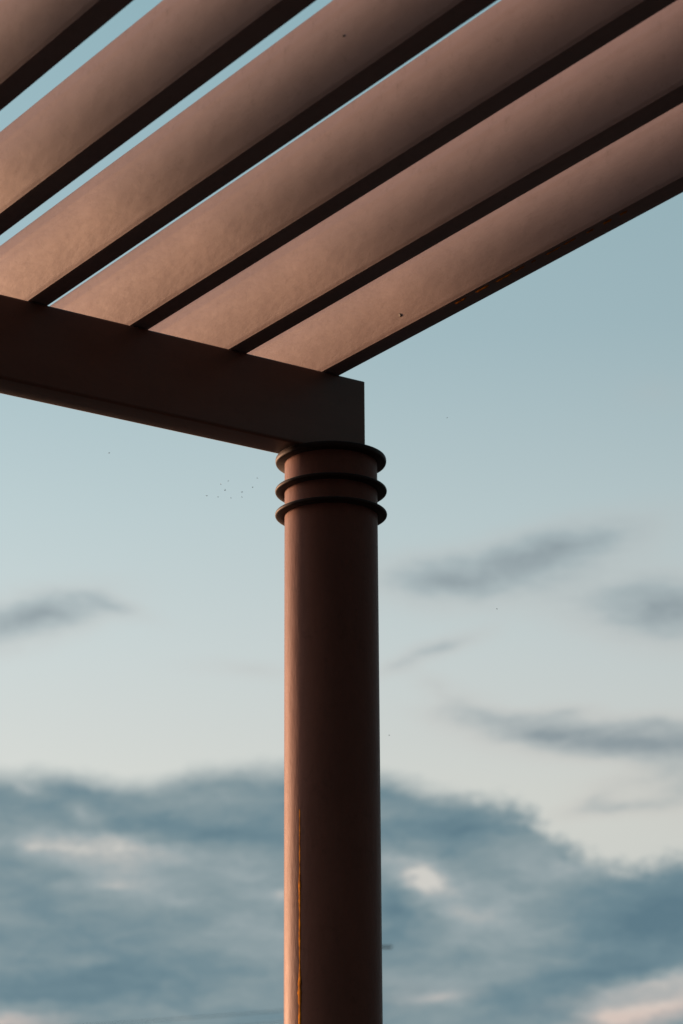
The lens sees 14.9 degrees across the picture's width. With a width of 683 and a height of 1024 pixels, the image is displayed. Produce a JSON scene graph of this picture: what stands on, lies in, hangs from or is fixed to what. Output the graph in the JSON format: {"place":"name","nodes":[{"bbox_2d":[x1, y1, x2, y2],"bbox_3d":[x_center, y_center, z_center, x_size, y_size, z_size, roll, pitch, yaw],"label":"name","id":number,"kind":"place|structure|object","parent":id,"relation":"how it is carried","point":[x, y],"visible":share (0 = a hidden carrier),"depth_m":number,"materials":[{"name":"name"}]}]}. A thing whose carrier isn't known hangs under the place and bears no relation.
{"place":"outdoors","nodes":[
{"label":"outdoors","id":0,"kind":"place"},
{"bbox_2d":[0,0,682,1023],"label":"sky","id":1,"kind":"structure","parent":0,"point":[531,745],"materials":[{"name":"blue"}]},
{"label":"ground","id":2,"kind":"structure","parent":0,"visible":0},
{"bbox_2d":[0,0,682,1023],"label":"pergola","id":3,"kind":"object","parent":2,"relation":"on","point":[268,302],"visible":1,"depth_m":5.04,"materials":[{"name":"paint"}]},
{"bbox_3d":[0.079,10.538,40.541,1.261,8.320,0.879,12,-22,-32],"label":"utility pole","id":4,"kind":"object","parent":2,"relation":"on","visible":0},
{"bbox_2d":[106,1010,283,1023],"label":"power cable","id":5,"kind":"object","parent":4,"relation":"attached to","point":[194,1017],"visible":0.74,"depth_m":42.57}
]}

